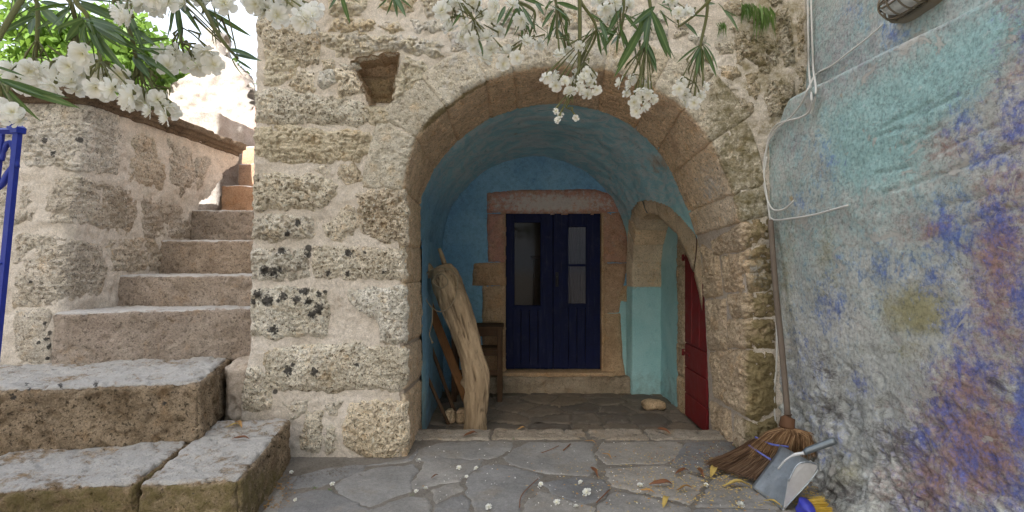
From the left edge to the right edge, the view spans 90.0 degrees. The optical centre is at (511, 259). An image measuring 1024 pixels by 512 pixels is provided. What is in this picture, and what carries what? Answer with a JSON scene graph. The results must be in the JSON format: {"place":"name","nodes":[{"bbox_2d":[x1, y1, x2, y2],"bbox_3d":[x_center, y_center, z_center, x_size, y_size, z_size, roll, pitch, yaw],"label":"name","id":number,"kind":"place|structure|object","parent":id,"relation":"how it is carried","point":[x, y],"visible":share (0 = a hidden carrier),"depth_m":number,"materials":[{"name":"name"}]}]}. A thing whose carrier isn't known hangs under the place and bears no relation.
{"place":"outdoors","nodes":[
{"label":"outdoors","id":0,"kind":"place"},
{"bbox_2d":[0,0,257,89],"label":"sky","id":1,"kind":"structure","parent":0,"point":[247,22],"materials":[{"name":"white"}]},
{"bbox_2d":[258,428,837,511],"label":"courtyard paving","id":2,"kind":"structure","parent":0,"point":[386,484],"depth_m":3.39,"materials":[{"name":"stone"}]},
{"bbox_2d":[0,121,26,356],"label":"iron gate","id":3,"kind":"structure","parent":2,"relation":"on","point":[9,177],"depth_m":2.29,"materials":[{"name":"blue metal"}]},
{"bbox_2d":[0,86,245,365],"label":"stair side wall","id":4,"kind":"structure","parent":2,"relation":"on","point":[109,193],"depth_m":3.99,"materials":[{"name":"stone"}]},
{"bbox_2d":[0,146,290,511],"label":"stone staircase","id":5,"kind":"structure","parent":2,"relation":"on","point":[121,407],"depth_m":3.20,"materials":[{"name":"beige stone"}]},
{"bbox_2d":[263,475,294,507],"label":"leaf litter","id":6,"kind":"object","parent":2,"relation":"on","point":[279,493],"visible":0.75,"depth_m":3.10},
{"bbox_2d":[279,458,369,489],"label":"gravel litter","id":7,"kind":"object","parent":2,"relation":"on","point":[326,471],"visible":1,"depth_m":3.42,"materials":[{"name":"grey gravel"}]},
{"bbox_2d":[224,0,809,457],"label":"arched stone wall","id":8,"kind":"structure","parent":2,"relation":"on","point":[368,114],"depth_m":3.73,"materials":[{"name":"stone"}]},
{"bbox_2d":[420,103,708,429],"bbox_3d":[0.625,0.090,6.300,3.250,3.181,3.600,0,0,0],"label":"vaulted porch","id":9,"kind":"object","parent":8,"relation":"attached to","point":[537,222],"visible":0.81,"depth_m":6.12,"materials":[{"name":"paint"}]},
{"bbox_2d":[506,214,552,368],"bbox_3d":[0.215,0.393,6.316,0.577,1.916,0.057,0,0,0],"label":"door leaf","id":10,"kind":"structure","parent":9,"relation":"in","point":[529,237],"depth_m":6.30,"materials":[{"name":"blue paint"}]},
{"bbox_2d":[568,309,568,359],"bbox_3d":[0.610,0.750,7.600,0.660,1.600,0.360,0,0,0],"label":"dark cabinet","id":11,"kind":"object","parent":9,"relation":"in","point":[568,334],"depth_m":7.45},
{"bbox_2d":[553,214,599,368],"bbox_3d":[0.798,0.393,6.294,0.577,1.916,0.103,0,0,0],"label":"door leaf","id":12,"kind":"structure","parent":9,"relation":"in","point":[576,237],"depth_m":6.30,"materials":[{"name":"blue paint"}]},
{"bbox_2d":[682,237,708,429],"bbox_3d":[1.777,0.495,4.924,0.083,2.190,0.648,0,0,0],"label":"red door","id":13,"kind":"structure","parent":9,"relation":"in","point":[696,371],"depth_m":4.90,"materials":[{"name":"paint"}]},
{"bbox_2d":[716,22,726,36],"bbox_3d":[1.510,-1.644,3.689,0.067,0.117,0.069,0,0,33],"label":"weed","id":14,"kind":"object","parent":8,"relation":"attached to","point":[721,26],"visible":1,"depth_m":3.68,"materials":[{"name":"green plant"}]},
{"bbox_2d":[740,3,756,22],"bbox_3d":[1.696,-1.763,3.698,0.114,0.156,0.100,0,0,0],"label":"weed","id":15,"kind":"object","parent":8,"relation":"attached to","point":[746,9],"visible":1,"depth_m":3.68,"materials":[{"name":"green plant"}]},
{"bbox_2d":[752,4,776,38],"bbox_3d":[1.816,-1.682,3.679,0.220,0.263,0.143,0,0,-33],"label":"weed","id":16,"kind":"object","parent":8,"relation":"attached to","point":[765,20],"visible":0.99,"depth_m":3.68,"materials":[{"name":"green plant"}]},
{"bbox_2d":[763,157,777,420],"bbox_3d":[1.880,0.218,3.695,0.102,1.923,0.082,0,0,0],"label":"white cable","id":17,"kind":"object","parent":8,"relation":"attached to","point":[765,187],"visible":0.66,"depth_m":3.72,"materials":[{"name":"white plastic"}]},
{"bbox_2d":[519,477,539,507],"bbox_3d":[0.095,1.424,3.145,0.041,0.006,0.430,0,0,18],"label":"twig","id":18,"kind":"object","parent":2,"relation":"on","point":[525,490],"visible":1,"depth_m":3.14,"materials":[{"name":"brown wood"}]},
{"bbox_2d":[418,442,728,505],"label":"petal litter","id":19,"kind":"object","parent":2,"relation":"on","point":[597,482],"visible":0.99,"depth_m":3.29,"materials":[{"name":"white plant"}]},
{"bbox_2d":[582,488,590,495],"bbox_3d":[0.456,1.414,3.121,0.059,0.022,0.055,-44,24,-28],"label":"fallen blossom","id":20,"kind":"object","parent":2,"relation":"on","point":[585,491],"visible":1,"depth_m":3.12,"materials":[{"name":"white plant"}]},
{"bbox_2d":[590,467,597,476],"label":"fallen leaf","id":21,"kind":"object","parent":2,"relation":"on","point":[594,469],"visible":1,"depth_m":3.41,"materials":[{"name":"brown plant"}]},
{"bbox_2d":[479,439,822,511],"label":"leaf litter","id":22,"kind":"object","parent":2,"relation":"on","point":[652,474],"visible":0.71,"depth_m":3.29,"materials":[{"name":"plant"}]},
{"bbox_2d":[649,479,671,484],"bbox_3d":[0.943,1.412,3.233,0.156,0.034,0.032,0,26,-7],"label":"fallen leaf","id":23,"kind":"object","parent":2,"relation":"on","point":[659,481],"visible":1,"depth_m":3.24,"materials":[{"name":"brown plant"}]},
{"bbox_2d":[657,427,670,433],"bbox_3d":[1.247,1.407,4.216,0.029,0.031,0.144,-26,13,-28],"label":"fallen leaf","id":24,"kind":"object","parent":2,"relation":"on","point":[662,428],"visible":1,"depth_m":4.22,"materials":[{"name":"brown plant"}]},
{"bbox_2d":[662,495,669,506],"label":"fallen leaf","id":25,"kind":"object","parent":2,"relation":"on","point":[664,500],"visible":1,"depth_m":2.99,"materials":[{"name":"yellow plant"}]},
{"bbox_2d":[615,438,733,478],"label":"leaf litter","id":26,"kind":"object","parent":2,"relation":"on","point":[699,452],"visible":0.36,"depth_m":3.76,"materials":[{"name":"brown plant"}]},
{"bbox_2d":[675,467,688,473],"bbox_3d":[1.134,1.413,3.417,0.133,0.029,0.027,0,-2,-32],"label":"fallen leaf","id":27,"kind":"object","parent":2,"relation":"on","point":[680,470],"visible":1,"depth_m":3.42,"materials":[{"name":"brown plant"}]},
{"bbox_2d":[697,467,703,476],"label":"fallen leaf","id":28,"kind":"object","parent":2,"relation":"on","point":[700,470],"visible":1,"depth_m":3.40,"materials":[{"name":"brown plant"}]},
{"bbox_2d":[649,459,760,511],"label":"petal litter","id":29,"kind":"object","parent":2,"relation":"on","point":[711,489],"visible":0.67,"depth_m":3.19,"materials":[{"name":"yellow plant"}]},
{"bbox_2d":[710,465,717,476],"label":"fallen leaf","id":30,"kind":"object","parent":2,"relation":"on","point":[713,469],"visible":0.97,"depth_m":3.40,"materials":[{"name":"yellow plant"}]},
{"bbox_2d":[722,479,751,485],"bbox_3d":[1.420,1.408,3.220,0.197,0.041,0.040,0,-7,3],"label":"fallen leaf","id":31,"kind":"object","parent":2,"relation":"on","point":[733,481],"visible":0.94,"depth_m":3.23,"materials":[{"name":"yellow plant"}]},
{"bbox_2d":[736,501,744,507],"bbox_3d":[1.326,1.415,2.965,0.050,0.019,0.047,17,7,22],"label":"fallen blossom","id":32,"kind":"object","parent":2,"relation":"on","point":[740,503],"visible":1,"depth_m":2.97,"materials":[{"name":"white plant"}]},
{"bbox_2d":[704,220,816,481],"bbox_3d":[1.678,0.579,3.413,0.677,1.720,0.444,0,0,-15],"label":"straw broom","id":33,"kind":"object","parent":2,"relation":"on","point":[752,458],"visible":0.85,"depth_m":3.36,"materials":[{"name":"brown wood"}]},
{"bbox_2d":[736,486,829,509],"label":"leaf litter","id":34,"kind":"object","parent":2,"relation":"on","point":[801,495],"visible":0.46,"depth_m":3.07,"materials":[{"name":"yellow plant"}]},
{"bbox_2d":[752,437,836,509],"bbox_3d":[1.667,1.225,3.035,0.277,0.434,0.380,0,0,-13],"label":"metal dustpan","id":35,"kind":"object","parent":2,"relation":"on","point":[785,477],"visible":1,"depth_m":3.01,"materials":[{"name":"silver metal"}]},
{"bbox_2d":[795,496,832,511],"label":"hand brush","id":36,"kind":"object","parent":2,"relation":"on","point":[818,504],"visible":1,"depth_m":2.84,"materials":[{"name":"blue plastic"}]},
{"bbox_2d":[769,0,1023,511],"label":"painted plaster wall","id":37,"kind":"structure","parent":2,"relation":"on","point":[901,283],"depth_m":2.52,"materials":[{"name":"blue paint"}]},
{"bbox_2d":[763,0,812,210],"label":"white cable","id":38,"kind":"object","parent":37,"relation":"attached to","point":[797,118],"visible":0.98,"depth_m":3.66,"materials":[{"name":"white plastic"}]},
{"bbox_2d":[769,204,848,220],"bbox_3d":[1.858,-0.284,3.256,0.018,0.041,0.833,0,0,-1],"label":"white cable","id":39,"kind":"object","parent":37,"relation":"attached to","point":[829,210],"visible":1,"depth_m":3.18,"materials":[{"name":"white plastic"}]},
{"bbox_2d":[810,0,816,113],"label":"white cable","id":40,"kind":"object","parent":37,"relation":"attached to","point":[813,71],"visible":1,"depth_m":3.64,"materials":[{"name":"white plastic"}]},
{"bbox_2d":[766,24,882,156],"bbox_3d":[1.997,-1.038,3.343,0.319,0.635,0.787,0,0,0],"label":"white cable","id":41,"kind":"object","parent":37,"relation":"attached to","point":[834,63],"visible":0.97,"depth_m":3.30,"materials":[{"name":"white plastic"}]},
{"bbox_2d":[877,0,941,22],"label":"bulkhead lamp","id":42,"kind":"object","parent":37,"relation":"attached to","point":[901,11],"visible":1,"depth_m":2.71,"materials":[{"name":"metal"}]},
{"bbox_2d":[421,391,701,430],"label":"porch floor","id":43,"kind":"structure","parent":0,"point":[565,411],"depth_m":5.32,"materials":[{"name":"grey stone"}]},
{"bbox_2d":[429,377,449,424],"bbox_3d":[-0.755,1.300,4.985,0.030,0.728,0.026,-21,-7,-38],"label":"timber stick","id":44,"kind":"object","parent":43,"relation":"on","point":[439,403],"visible":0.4,"depth_m":4.96,"materials":[{"name":"brown wood"}]},
{"bbox_2d":[433,348,455,410],"bbox_3d":[-0.723,1.187,5.235,0.036,0.995,0.031,-17,-11,-26],"label":"timber stick","id":45,"kind":"object","parent":43,"relation":"on","point":[446,389],"visible":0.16,"depth_m":5.21,"materials":[{"name":"brown wood"}]},
{"bbox_2d":[432,304,464,403],"bbox_3d":[-0.583,1.079,5.125,0.085,1.444,0.030,-21,-10,-14],"label":"timber plank","id":46,"kind":"object","parent":43,"relation":"on","point":[447,350],"visible":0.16,"depth_m":5.14,"materials":[{"name":"brown wood"}]},
{"bbox_2d":[445,408,455,422],"bbox_3d":[-0.604,1.536,5.017,0.117,0.135,0.122,0,0,0],"label":"stone lump","id":47,"kind":"object","parent":43,"relation":"on","point":[450,414],"visible":0.88,"depth_m":4.98,"materials":[{"name":"beige stone"}]},
{"bbox_2d":[428,248,489,429],"bbox_3d":[-0.516,0.753,4.836,0.691,1.726,0.296,0,0,30],"label":"driftwood trunk","id":48,"kind":"object","parent":43,"relation":"on","point":[459,317],"visible":0.9,"depth_m":4.70,"materials":[{"name":"brown wood"}]},
{"bbox_2d":[426,266,457,343],"bbox_3d":[-0.681,0.424,4.751,0.376,0.715,0.103,0,0,14],"label":"hemp rope","id":49,"kind":"object","parent":48,"relation":"attached to","point":[433,279],"visible":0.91,"depth_m":4.72,"materials":[{"name":"brown fabric"}]},
{"bbox_2d":[456,407,464,423],"bbox_3d":[-0.487,1.533,5.013,0.125,0.151,0.134,0,0,0],"label":"stone lump","id":50,"kind":"object","parent":43,"relation":"on","point":[460,415],"visible":0.62,"depth_m":4.96,"materials":[{"name":"beige stone"}]},
{"bbox_2d":[451,323,503,401],"bbox_3d":[-0.397,1.175,5.880,0.603,0.843,0.360,0,0,0],"label":"wooden chair","id":51,"kind":"object","parent":43,"relation":"on","point":[490,329],"visible":0.59,"depth_m":5.72,"materials":[{"name":"brown wood"}]},
{"bbox_2d":[641,398,665,409],"bbox_3d":[1.508,1.553,5.460,0.247,0.118,0.155,0,0,0],"label":"loose stone","id":52,"kind":"object","parent":43,"relation":"on","point":[651,404],"visible":1,"depth_m":5.40,"materials":[{"name":"beige stone"}]},
{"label":"upper terrace","id":53,"kind":"structure","parent":0,"visible":0},
{"bbox_2d":[0,0,255,103],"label":"leafy tree","id":54,"kind":"object","parent":53,"relation":"on","point":[25,39],"visible":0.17,"depth_m":8.57,"materials":[{"name":"green plant"}]},
{"bbox_2d":[166,27,255,126],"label":"sunlit rubble wall","id":55,"kind":"structure","parent":53,"relation":"on","point":[229,92],"depth_m":9.21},
{"bbox_2d":[180,112,254,210],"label":"terrace wall","id":56,"kind":"structure","parent":53,"relation":"on","point":[219,124],"depth_m":6.38,"materials":[{"name":"white paint"}]},
{"bbox_2d":[249,106,255,129],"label":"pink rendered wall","id":57,"kind":"structure","parent":53,"relation":"on","point":[252,124],"depth_m":7.60,"materials":[{"name":"paint"}]},
{"label":"ground","id":58,"kind":"structure","parent":0,"visible":0},
{"bbox_2d":[0,0,737,127],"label":"oleander","id":59,"kind":"object","parent":58,"relation":"on","point":[73,69],"visible":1,"depth_m":1.12,"materials":[{"name":"white plant"}]}
]}

